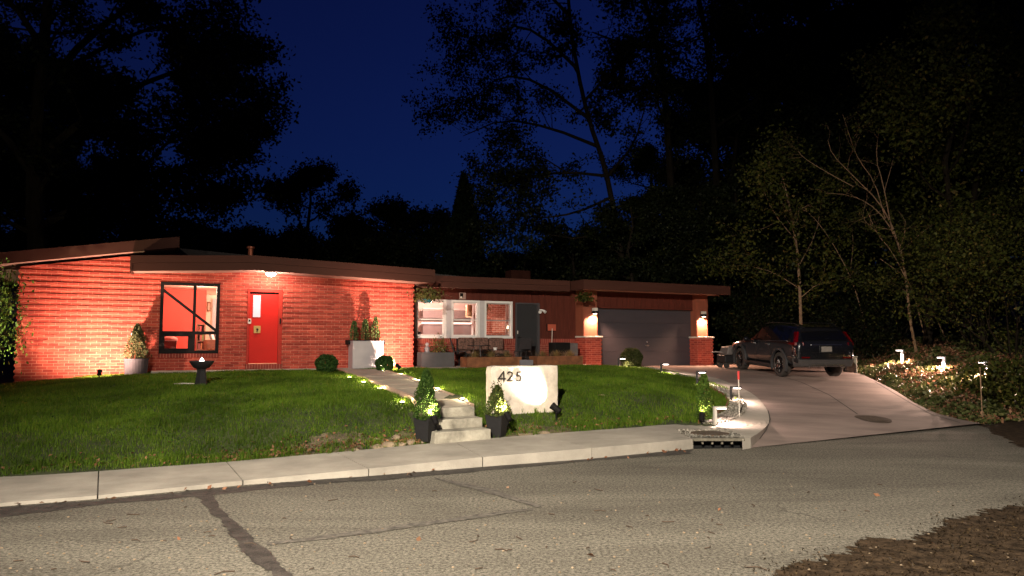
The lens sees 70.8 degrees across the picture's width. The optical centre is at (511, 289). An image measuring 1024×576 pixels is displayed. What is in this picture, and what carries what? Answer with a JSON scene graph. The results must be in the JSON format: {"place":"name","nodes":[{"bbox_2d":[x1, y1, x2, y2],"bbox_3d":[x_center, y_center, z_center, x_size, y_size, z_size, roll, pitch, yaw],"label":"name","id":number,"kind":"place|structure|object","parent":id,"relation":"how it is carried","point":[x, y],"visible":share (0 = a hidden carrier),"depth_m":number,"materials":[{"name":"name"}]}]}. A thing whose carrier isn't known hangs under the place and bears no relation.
{"place":"outdoors","nodes":[
{"label":"outdoors","id":0,"kind":"place"},
{"bbox_2d":[0,425,699,506],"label":"sidewalk","id":1,"kind":"structure","parent":0,"point":[511,450],"depth_m":9.19,"materials":[{"name":"concrete"}]},
{"bbox_2d":[430,405,490,443],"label":"concrete steps","id":2,"kind":"structure","parent":1,"relation":"on","point":[459,423],"depth_m":11.20,"materials":[{"name":"grey concrete"}]},
{"bbox_2d":[677,429,744,448],"bbox_3d":[3.162,2.414,11.490,0.875,0.304,1.044,0,-4,0],"label":"storm drain","id":3,"kind":"object","parent":1,"relation":"on","point":[712,438],"visible":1,"depth_m":11.16,"materials":[{"name":"concrete"}]},
{"bbox_2d":[0,364,736,476],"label":"lawn","id":4,"kind":"structure","parent":0,"point":[95,444],"depth_m":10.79,"materials":[{"name":"plant"}]},
{"bbox_2d":[0,258,35,374],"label":"lit shrub","id":5,"kind":"object","parent":4,"relation":"on","point":[3,300],"visible":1,"depth_m":15.46,"materials":[{"name":"green plant"}]},
{"bbox_2d":[123,358,148,374],"bbox_3d":[-8.877,1.817,17.000,0.535,0.400,0.535,0,-4,0],"label":"plant pot","id":6,"kind":"object","parent":4,"relation":"on","point":[136,366],"visible":0.77,"depth_m":16.79,"materials":[{"name":"metal"}]},
{"bbox_2d":[123,323,151,358],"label":"potted conifer","id":7,"kind":"object","parent":6,"relation":"in","point":[137,335],"visible":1,"depth_m":16.96,"materials":[{"name":"green plant"}]},
{"bbox_2d":[189,358,213,385],"bbox_3d":[-6.037,1.614,13.999,0.446,0.605,0.450,1,-4,-11],"label":"bird bath","id":8,"kind":"object","parent":4,"relation":"on","point":[201,366],"visible":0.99,"depth_m":13.91,"materials":[{"name":"grey stone"}]},
{"bbox_2d":[314,354,338,372],"bbox_3d":[-4.465,1.793,17.345,0.584,0.526,0.570,0,-4,0],"label":"round bush","id":9,"kind":"object","parent":4,"relation":"on","point":[325,362],"visible":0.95,"depth_m":17.21,"materials":[{"name":"green plant"}]},
{"bbox_2d":[0,365,723,459],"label":"clover","id":10,"kind":"object","parent":4,"relation":"on","point":[284,404],"visible":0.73,"depth_m":12.69,"materials":[{"name":"green plant"}]},
{"bbox_2d":[338,369,473,416],"bbox_3d":[-2.470,2.064,15.143,1.225,0.574,8.174,2,-5,-22],"label":"walkway edging","id":11,"kind":"object","parent":4,"relation":"on","point":[393,390],"visible":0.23,"depth_m":13.52,"materials":[{"name":"grey concrete"}]},
{"bbox_2d":[414,417,437,441],"bbox_3d":[-1.314,2.118,10.944,0.268,0.353,0.268,-2,-5,26],"label":"plant pot","id":12,"kind":"object","parent":4,"relation":"on","point":[424,429],"visible":0.62,"depth_m":10.84,"materials":[{"name":"black plastic"}]},
{"bbox_2d":[412,369,441,419],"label":"potted conifer","id":13,"kind":"object","parent":12,"relation":"on","point":[425,387],"visible":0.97,"depth_m":10.90,"materials":[{"name":"green plant"}]},
{"bbox_2d":[290,423,572,455],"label":"bare bank","id":14,"kind":"structure","parent":4,"relation":"on","point":[344,435],"depth_m":10.73,"materials":[{"name":"soil"}]},
{"bbox_2d":[1,413,879,556],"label":"fallen leaves","id":15,"kind":"object","parent":4,"relation":"on","point":[399,440],"visible":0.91,"depth_m":10.11,"materials":[{"name":"brown plant"}]},
{"bbox_2d":[485,413,507,437],"bbox_3d":[-0.236,2.157,11.463,0.287,0.352,0.287,-2,-5,24],"label":"plant pot","id":16,"kind":"object","parent":4,"relation":"on","point":[497,425],"visible":0.74,"depth_m":11.35,"materials":[{"name":"black plastic"}]},
{"bbox_2d":[484,377,511,416],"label":"potted conifer","id":17,"kind":"object","parent":16,"relation":"on","point":[497,402],"visible":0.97,"depth_m":11.42,"materials":[{"name":"green plant"}]},
{"bbox_2d":[486,365,557,414],"bbox_3d":[0.185,1.798,12.629,1.312,0.944,0.272,2,-5,-26],"label":"house number stone","id":18,"kind":"object","parent":4,"relation":"on","point":[526,389],"visible":0.74,"depth_m":12.55,"materials":[{"name":"stone"}]},
{"bbox_2d":[620,347,642,366],"bbox_3d":[3.761,2.165,22.636,0.747,0.729,0.736,0,-4,0],"label":"round bush","id":19,"kind":"object","parent":4,"relation":"on","point":[631,355],"visible":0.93,"depth_m":22.47,"materials":[{"name":"green plant"}]},
{"bbox_2d":[642,366,747,425],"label":"gravel","id":20,"kind":"structure","parent":4,"relation":"on","point":[725,416],"depth_m":14.29,"materials":[{"name":"grey gravel"}]},
{"bbox_2d":[695,373,713,419],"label":"conifer","id":21,"kind":"object","parent":4,"relation":"on","point":[704,388],"visible":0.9,"depth_m":13.05,"materials":[{"name":"green plant"}]},
{"bbox_2d":[343,369,469,417],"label":"walkway","id":22,"kind":"structure","parent":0,"point":[402,383],"depth_m":14.59,"materials":[{"name":"concrete"}]},
{"bbox_2d":[0,420,1023,575],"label":"road","id":23,"kind":"structure","parent":0,"point":[975,466],"depth_m":6.70,"materials":[{"name":"grey asphalt"}]},
{"bbox_2d":[195,495,292,575],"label":"road tar patch","id":24,"kind":"object","parent":23,"relation":"on","point":[261,555],"visible":1,"depth_m":5.76,"materials":[{"name":"grey asphalt"}]},
{"bbox_2d":[0,449,692,516],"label":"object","id":25,"kind":"object","parent":23,"relation":"on","point":[13,511],"visible":0.73,"depth_m":8.09,"materials":[{"name":"grey concrete"}]},
{"bbox_2d":[266,508,532,544],"bbox_3d":[-0.872,2.076,6.363,2.516,0.001,0.172,3,-5,-31],"label":"road seam","id":26,"kind":"object","parent":23,"relation":"on","point":[377,530],"visible":1,"depth_m":6.27,"materials":[{"name":"grey asphalt"}]},
{"bbox_2d":[435,478,540,506],"bbox_3d":[-0.284,2.188,7.873,0.205,0.001,1.974,3,-5,-38],"label":"road seam","id":27,"kind":"object","parent":23,"relation":"on","point":[495,492],"visible":1,"depth_m":7.80,"materials":[{"name":"grey asphalt"}]},
{"bbox_2d":[13,481,988,574],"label":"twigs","id":28,"kind":"object","parent":23,"relation":"on","point":[469,541],"visible":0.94,"depth_m":5.90,"materials":[{"name":"brown wood"}]},
{"bbox_2d":[0,469,1008,575],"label":"road grit","id":29,"kind":"object","parent":23,"relation":"on","point":[474,542],"visible":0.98,"depth_m":5.73,"materials":[{"name":"grey gravel"}]},
{"bbox_2d":[662,368,768,449],"bbox_3d":[4.519,2.559,18.028,2.038,0.892,14.156,0,-4,0],"label":"kerb band","id":30,"kind":"object","parent":23,"relation":"on","point":[750,424],"visible":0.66,"depth_m":13.35,"materials":[{"name":"concrete"}]},
{"bbox_2d":[0,282,1023,498],"bbox_3d":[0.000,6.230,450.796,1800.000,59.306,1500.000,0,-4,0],"label":"ground","id":31,"kind":"structure","parent":0,"point":[7,374],"depth_m":34.30,"materials":[{"name":"soil"}]},
{"bbox_2d":[0,9,83,294],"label":"woodland tree","id":32,"kind":"object","parent":31,"relation":"on","point":[15,185],"visible":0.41,"depth_m":31.32,"materials":[{"name":"green plant"}]},
{"bbox_2d":[0,26,124,251],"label":"woodland tree","id":33,"kind":"object","parent":31,"relation":"on","point":[7,78],"visible":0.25,"depth_m":34.34,"materials":[{"name":"green plant"}]},
{"bbox_2d":[0,218,134,331],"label":"woodland tree","id":34,"kind":"object","parent":31,"relation":"on","point":[73,235],"visible":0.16,"depth_m":35.33,"materials":[{"name":"green plant"}]},
{"bbox_2d":[0,63,165,251],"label":"woodland tree","id":35,"kind":"object","parent":31,"relation":"on","point":[5,178],"visible":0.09,"depth_m":35.92,"materials":[{"name":"green plant"}]},
{"bbox_2d":[0,0,301,249],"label":"tree","id":36,"kind":"object","parent":31,"relation":"on","point":[237,135],"visible":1,"depth_m":26.86,"materials":[{"name":"green plant"}]},
{"bbox_2d":[140,226,230,251],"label":"woodland tree","id":37,"kind":"object","parent":31,"relation":"on","point":[219,245],"visible":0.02,"depth_m":35.50,"materials":[{"name":"green plant"}]},
{"bbox_2d":[206,217,266,252],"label":"woodland tree","id":38,"kind":"object","parent":31,"relation":"on","point":[234,230],"visible":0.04,"depth_m":38.42,"materials":[{"name":"green plant"}]},
{"bbox_2d":[212,218,311,258],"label":"woodland tree","id":39,"kind":"object","parent":31,"relation":"on","point":[257,239],"visible":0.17,"depth_m":36.27,"materials":[{"name":"green plant"}]},
{"bbox_2d":[243,225,312,259],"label":"woodland tree","id":40,"kind":"object","parent":31,"relation":"on","point":[295,248],"visible":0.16,"depth_m":36.21,"materials":[{"name":"green plant"}]},
{"bbox_2d":[151,365,465,373],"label":"porch slab","id":41,"kind":"structure","parent":31,"relation":"on","point":[172,371],"depth_m":18.41,"materials":[{"name":"concrete"}]},
{"bbox_2d":[345,340,384,368],"bbox_3d":[-3.916,1.727,19.381,1.011,0.756,0.632,2,-5,-26],"label":"metal planter","id":42,"kind":"object","parent":41,"relation":"on","point":[364,354],"visible":0.94,"depth_m":19.09,"materials":[{"name":"metal"}]},
{"bbox_2d":[417,352,453,366],"bbox_3d":[-2.212,2.022,20.913,1.000,0.420,0.400,2,-5,-26],"label":"garden trough","id":43,"kind":"object","parent":41,"relation":"on","point":[435,359],"visible":0.91,"depth_m":20.73,"materials":[{"name":"metal"}]},
{"bbox_2d":[456,338,508,365],"bbox_3d":[-0.885,1.898,22.208,1.550,0.860,0.600,2,-5,-26],"label":"bench","id":44,"kind":"object","parent":41,"relation":"on","point":[463,343],"visible":0.73,"depth_m":22.19,"materials":[{"name":"metal"}]},
{"bbox_2d":[460,357,521,368],"bbox_3d":[-0.609,2.200,21.048,1.731,0.484,0.520,2,-5,-26],"label":"planter bed","id":45,"kind":"object","parent":41,"relation":"on","point":[476,362],"visible":0.61,"depth_m":20.76,"materials":[{"name":"wood"}]},
{"bbox_2d":[529,356,582,364],"bbox_3d":[1.367,2.287,22.265,1.615,0.493,0.520,2,-5,-26],"label":"planter bed","id":46,"kind":"object","parent":41,"relation":"on","point":[555,360],"visible":0.6,"depth_m":22.00,"materials":[{"name":"wood"}]},
{"bbox_2d":[549,342,577,355],"bbox_3d":[1.645,2.040,23.106,0.844,0.712,0.450,2,-5,-26],"label":"barbecue grill","id":47,"kind":"object","parent":41,"relation":"on","point":[566,347],"visible":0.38,"depth_m":22.92,"materials":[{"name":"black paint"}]},
{"bbox_2d":[250,152,396,260],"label":"woodland tree","id":48,"kind":"object","parent":31,"relation":"on","point":[304,180],"visible":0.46,"depth_m":41.24,"materials":[{"name":"green plant"}]},
{"bbox_2d":[294,223,372,264],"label":"woodland tree","id":49,"kind":"object","parent":31,"relation":"on","point":[339,247],"visible":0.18,"depth_m":37.68,"materials":[{"name":"green plant"}]},
{"bbox_2d":[0,237,730,382],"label":"brick house","id":50,"kind":"structure","parent":31,"relation":"on","point":[90,308],"depth_m":19.25,"materials":[{"name":"brick"}]},
{"bbox_2d":[158,282,219,357],"bbox_3d":[-8.100,0.756,18.101,1.385,1.880,0.150,2,-5,-26],"label":"window","id":51,"kind":"structure","parent":50,"relation":"in","point":[163,352],"depth_m":18.04,"materials":[{"name":"black paint"}]},
{"bbox_2d":[245,288,282,368],"bbox_3d":[-6.479,1.016,18.863,0.911,2.086,0.210,2,-5,-26],"label":"front door","id":52,"kind":"structure","parent":50,"relation":"in","point":[264,306],"depth_m":18.87,"materials":[{"name":"red paint"}]},
{"bbox_2d":[406,284,453,303],"bbox_3d":[-2.272,0.106,20.573,1.443,0.570,1.070,2,-5,-26],"label":"hanging basket","id":53,"kind":"object","parent":50,"relation":"hanging from","point":[427,296],"visible":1,"depth_m":20.39,"materials":[{"name":"green plant"}]},
{"bbox_2d":[415,299,446,337],"bbox_3d":[-2.497,0.880,22.059,1.001,1.191,0.150,2,-5,-26],"label":"window","id":54,"kind":"structure","parent":50,"relation":"in","point":[444,302],"depth_m":22.10,"materials":[{"name":"white paint"}]},
{"bbox_2d":[451,300,479,337],"bbox_3d":[-1.472,0.917,22.558,0.963,1.191,0.150,2,-5,-26],"label":"window","id":55,"kind":"structure","parent":50,"relation":"in","point":[477,331],"depth_m":22.58,"materials":[{"name":"white paint"}]},
{"bbox_2d":[484,301,512,337],"bbox_3d":[-0.451,0.954,23.054,0.997,1.191,0.150,2,-5,-26],"label":"window","id":56,"kind":"structure","parent":50,"relation":"in","point":[510,322],"depth_m":23.09,"materials":[{"name":"white paint"}]},
{"bbox_2d":[515,303,539,359],"bbox_3d":[0.495,1.415,23.476,0.894,1.990,0.161,2,-5,-26],"label":"side door","id":57,"kind":"structure","parent":50,"relation":"in","point":[527,317],"depth_m":23.52,"materials":[{"name":"paint"}]},
{"bbox_2d":[597,308,690,365],"bbox_3d":[4.620,1.664,25.253,4.190,1.998,0.122,2,-5,-26],"label":"garage door","id":58,"kind":"structure","parent":50,"relation":"in","point":[662,336],"depth_m":25.32,"materials":[{"name":"paint"}]},
{"bbox_2d":[309,206,421,260],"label":"woodland tree","id":59,"kind":"object","parent":31,"relation":"on","point":[333,230],"visible":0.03,"depth_m":44.35,"materials":[{"name":"green plant"}]},
{"bbox_2d":[333,190,436,265],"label":"woodland tree","id":60,"kind":"object","parent":31,"relation":"on","point":[393,213],"visible":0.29,"depth_m":43.30,"materials":[{"name":"green plant"}]},
{"bbox_2d":[378,200,451,243],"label":"woodland tree","id":61,"kind":"object","parent":31,"relation":"on","point":[441,217],"visible":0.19,"depth_m":45.91,"materials":[{"name":"green plant"}]},
{"bbox_2d":[433,172,490,276],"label":"pointed conifer","id":62,"kind":"object","parent":31,"relation":"on","point":[452,260],"visible":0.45,"depth_m":32.75,"materials":[{"name":"green plant"}]},
{"bbox_2d":[401,0,700,280],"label":"tree","id":63,"kind":"object","parent":31,"relation":"on","point":[509,181],"visible":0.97,"depth_m":32.18,"materials":[{"name":"green plant"}]},
{"bbox_2d":[515,214,625,280],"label":"woodland tree","id":64,"kind":"object","parent":31,"relation":"on","point":[567,250],"visible":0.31,"depth_m":35.27,"materials":[{"name":"green plant"}]},
{"bbox_2d":[574,194,697,283],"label":"woodland tree","id":65,"kind":"object","parent":31,"relation":"on","point":[642,233],"visible":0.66,"depth_m":29.96,"materials":[{"name":"green plant"}]},
{"bbox_2d":[593,142,699,220],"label":"woodland tree","id":66,"kind":"object","parent":31,"relation":"on","point":[624,176],"visible":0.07,"depth_m":48.50,"materials":[{"name":"green plant"}]},
{"bbox_2d":[526,0,786,283],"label":"tall tree","id":67,"kind":"object","parent":31,"relation":"on","point":[620,72],"visible":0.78,"depth_m":34.38,"materials":[{"name":"green plant"}]},
{"bbox_2d":[594,181,741,323],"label":"woodland tree","id":68,"kind":"object","parent":31,"relation":"on","point":[670,253],"visible":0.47,"depth_m":29.81,"materials":[{"name":"green plant"}]},
{"bbox_2d":[613,76,786,237],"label":"woodland tree","id":69,"kind":"object","parent":31,"relation":"on","point":[650,157],"visible":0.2,"depth_m":45.19,"materials":[{"name":"green plant"}]},
{"bbox_2d":[633,179,793,332],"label":"woodland tree","id":70,"kind":"object","parent":31,"relation":"on","point":[727,187],"visible":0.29,"depth_m":30.36,"materials":[{"name":"green plant"}]},
{"bbox_2d":[638,68,834,266],"bbox_3d":[12.798,-4.848,40.822,10.876,15.687,10.732,4,-6,-42],"label":"woodland tree","id":71,"kind":"object","parent":31,"relation":"on","point":[661,176],"visible":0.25,"depth_m":39.80,"materials":[{"name":"green plant"}]},
{"bbox_2d":[654,173,827,340],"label":"woodland tree","id":72,"kind":"object","parent":31,"relation":"on","point":[712,203],"visible":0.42,"depth_m":29.52,"materials":[{"name":"green plant"}]},
{"bbox_2d":[661,0,823,354],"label":"tall tree","id":73,"kind":"object","parent":31,"relation":"on","point":[772,76],"visible":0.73,"depth_m":36.84,"materials":[{"name":"green plant"}]},
{"bbox_2d":[650,0,885,265],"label":"woodland tree","id":74,"kind":"object","parent":31,"relation":"on","point":[810,9],"visible":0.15,"depth_m":43.61,"materials":[{"name":"green plant"}]},
{"bbox_2d":[699,204,849,350],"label":"woodland tree","id":75,"kind":"object","parent":31,"relation":"on","point":[718,335],"visible":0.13,"depth_m":32.06,"materials":[{"name":"green plant"}]},
{"bbox_2d":[664,22,896,281],"bbox_3d":[14.661,-5.527,38.329,11.862,17.338,12.021,2,-5,-28],"label":"woodland tree","id":76,"kind":"object","parent":31,"relation":"on","point":[746,69],"visible":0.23,"depth_m":37.65,"materials":[{"name":"green plant"}]},
{"bbox_2d":[684,109,886,322],"bbox_3d":[9.813,-1.665,25.393,6.644,8.661,5.158,0,-4,0],"label":"young tree","id":77,"kind":"object","parent":31,"relation":"on","point":[779,169],"visible":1,"depth_m":25.29,"materials":[{"name":"green plant"}]},
{"bbox_2d":[705,139,896,328],"bbox_3d":[11.997,-1.493,30.070,7.606,9.904,7.524,-4,-6,41],"label":"woodland tree","id":78,"kind":"object","parent":31,"relation":"on","point":[865,233],"visible":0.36,"depth_m":29.42,"materials":[{"name":"green plant"}]},
{"bbox_2d":[717,30,886,324],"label":"woodland tree","id":79,"kind":"object","parent":31,"relation":"on","point":[752,125],"visible":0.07,"depth_m":40.51,"materials":[{"name":"green plant"}]},
{"bbox_2d":[685,0,978,320],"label":"woodland tree","id":80,"kind":"object","parent":31,"relation":"on","point":[867,3],"visible":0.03,"depth_m":40.43,"materials":[{"name":"green plant"}]},
{"bbox_2d":[796,204,873,356],"bbox_3d":[11.407,-0.309,25.654,2.736,5.631,1.391,-1,-4,16],"label":"leaning stem","id":81,"kind":"object","parent":31,"relation":"on","point":[846,255],"visible":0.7,"depth_m":25.61,"materials":[{"name":"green plant"}]},
{"bbox_2d":[730,6,984,337],"bbox_3d":[17.027,-5.727,36.831,11.862,17.338,12.021,1,-4,-8],"label":"woodland tree","id":82,"kind":"object","parent":31,"relation":"on","point":[865,32],"visible":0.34,"depth_m":35.48,"materials":[{"name":"green plant"}]},
{"bbox_2d":[760,125,959,347],"bbox_3d":[14.566,-2.155,31.143,7.994,10.523,8.081,0,-4,5],"label":"woodland tree","id":83,"kind":"object","parent":31,"relation":"on","point":[835,145],"visible":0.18,"depth_m":30.61,"materials":[{"name":"green plant"}]},
{"bbox_2d":[774,98,962,351],"bbox_3d":[11.843,-2.028,23.174,6.273,8.034,3.329,0,-4,0],"label":"bare sapling","id":84,"kind":"object","parent":31,"relation":"on","point":[904,269],"visible":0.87,"depth_m":23.14,"materials":[{"name":"brown plant"}]},
{"bbox_2d":[720,0,1020,318],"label":"woodland tree","id":85,"kind":"object","parent":31,"relation":"on","point":[902,5],"visible":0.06,"depth_m":38.99,"materials":[{"name":"green plant"}]},
{"bbox_2d":[810,249,948,342],"bbox_3d":[14.780,0.405,28.366,5.483,3.828,4.982,-3,-5,34],"label":"leafy bush","id":86,"kind":"object","parent":31,"relation":"on","point":[903,325],"visible":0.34,"depth_m":28.08,"materials":[{"name":"green plant"}]},
{"bbox_2d":[777,48,982,338],"bbox_3d":[17.714,-4.210,33.684,9.731,14.036,9.602,2,-5,-26],"label":"woodland tree","id":87,"kind":"object","parent":31,"relation":"on","point":[823,114],"visible":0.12,"depth_m":32.48,"materials":[{"name":"green plant"}]},
{"bbox_2d":[858,256,933,333],"bbox_3d":[12.871,0.363,24.247,2.562,3.021,1.420,0,-4,0],"label":"leaning stem","id":88,"kind":"object","parent":31,"relation":"on","point":[887,274],"visible":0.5,"depth_m":24.18,"materials":[{"name":"green plant"}]},
{"bbox_2d":[821,85,1023,334],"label":"woodland tree","id":89,"kind":"object","parent":31,"relation":"on","point":[885,146],"visible":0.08,"depth_m":30.68,"materials":[{"name":"green plant"}]},
{"bbox_2d":[828,4,1023,328],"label":"woodland tree","id":90,"kind":"object","parent":31,"relation":"on","point":[918,36],"visible":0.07,"depth_m":35.57,"materials":[{"name":"green plant"}]},
{"bbox_2d":[840,0,1023,346],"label":"overhanging tree","id":91,"kind":"object","parent":31,"relation":"on","point":[946,16],"visible":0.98,"depth_m":22.21,"materials":[{"name":"green plant"}]},
{"bbox_2d":[847,172,1023,350],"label":"leafy bush","id":92,"kind":"object","parent":31,"relation":"on","point":[977,222],"visible":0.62,"depth_m":21.42,"materials":[{"name":"green plant"}]},
{"bbox_2d":[854,339,1023,423],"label":"leaf litter","id":93,"kind":"object","parent":31,"relation":"on","point":[921,347],"visible":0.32,"depth_m":19.99,"materials":[{"name":"brown plant"}]},
{"bbox_2d":[854,326,1023,424],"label":"ivy cover","id":94,"kind":"object","parent":31,"relation":"on","point":[895,380],"visible":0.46,"depth_m":19.68,"materials":[{"name":"green plant"}]},
{"bbox_2d":[857,179,1023,337],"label":"leafy bush","id":95,"kind":"object","parent":31,"relation":"on","point":[911,222],"visible":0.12,"depth_m":25.86,"materials":[{"name":"green plant"}]},
{"bbox_2d":[865,11,1023,299],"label":"woodland tree","id":96,"kind":"object","parent":31,"relation":"on","point":[1018,62],"visible":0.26,"depth_m":24.35,"materials":[{"name":"green plant"}]},
{"bbox_2d":[871,82,1023,334],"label":"woodland tree","id":97,"kind":"object","parent":31,"relation":"on","point":[953,173],"visible":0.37,"depth_m":24.78,"materials":[{"name":"green plant"}]},
{"bbox_2d":[872,196,1023,366],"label":"leafy bush","id":98,"kind":"object","parent":31,"relation":"on","point":[981,267],"visible":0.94,"depth_m":19.39,"materials":[{"name":"green plant"}]},
{"bbox_2d":[905,0,1023,258],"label":"woodland tree","id":99,"kind":"object","parent":31,"relation":"on","point":[1018,7],"visible":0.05,"depth_m":32.06,"materials":[{"name":"green plant"}]},
{"bbox_2d":[920,156,1023,334],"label":"leafy bush","id":100,"kind":"object","parent":31,"relation":"on","point":[1000,225],"visible":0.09,"depth_m":25.38,"materials":[{"name":"green plant"}]},
{"bbox_2d":[923,332,1023,418],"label":"leafy bush","id":101,"kind":"object","parent":31,"relation":"on","point":[1014,387],"visible":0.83,"depth_m":15.65,"materials":[{"name":"green plant"}]},
{"bbox_2d":[0,0,1023,309],"label":"sky","id":102,"kind":"structure","parent":0,"point":[356,60],"materials":[{"name":"blue"}]},
{"bbox_2d":[645,362,979,447],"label":"driveway","id":103,"kind":"structure","parent":0,"point":[800,411],"depth_m":15.62,"materials":[{"name":"concrete"}]},
{"bbox_2d":[731,322,853,376],"bbox_3d":[8.125,1.698,21.360,2.124,1.507,4.495,0,-2,-6],"label":"parked car","id":104,"kind":"object","parent":103,"relation":"on","point":[783,349],"visible":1,"depth_m":19.55,"materials":[{"name":"grey paint"}]},
{"bbox_2d":[730,496,1023,575],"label":"dirt verge","id":105,"kind":"structure","parent":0,"point":[878,562],"depth_m":5.47,"materials":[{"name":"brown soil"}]},
{"bbox_2d":[981,419,1023,446],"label":"dirt verge","id":106,"kind":"structure","parent":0,"point":[1013,431],"depth_m":13.31,"materials":[{"name":"brown soil"}]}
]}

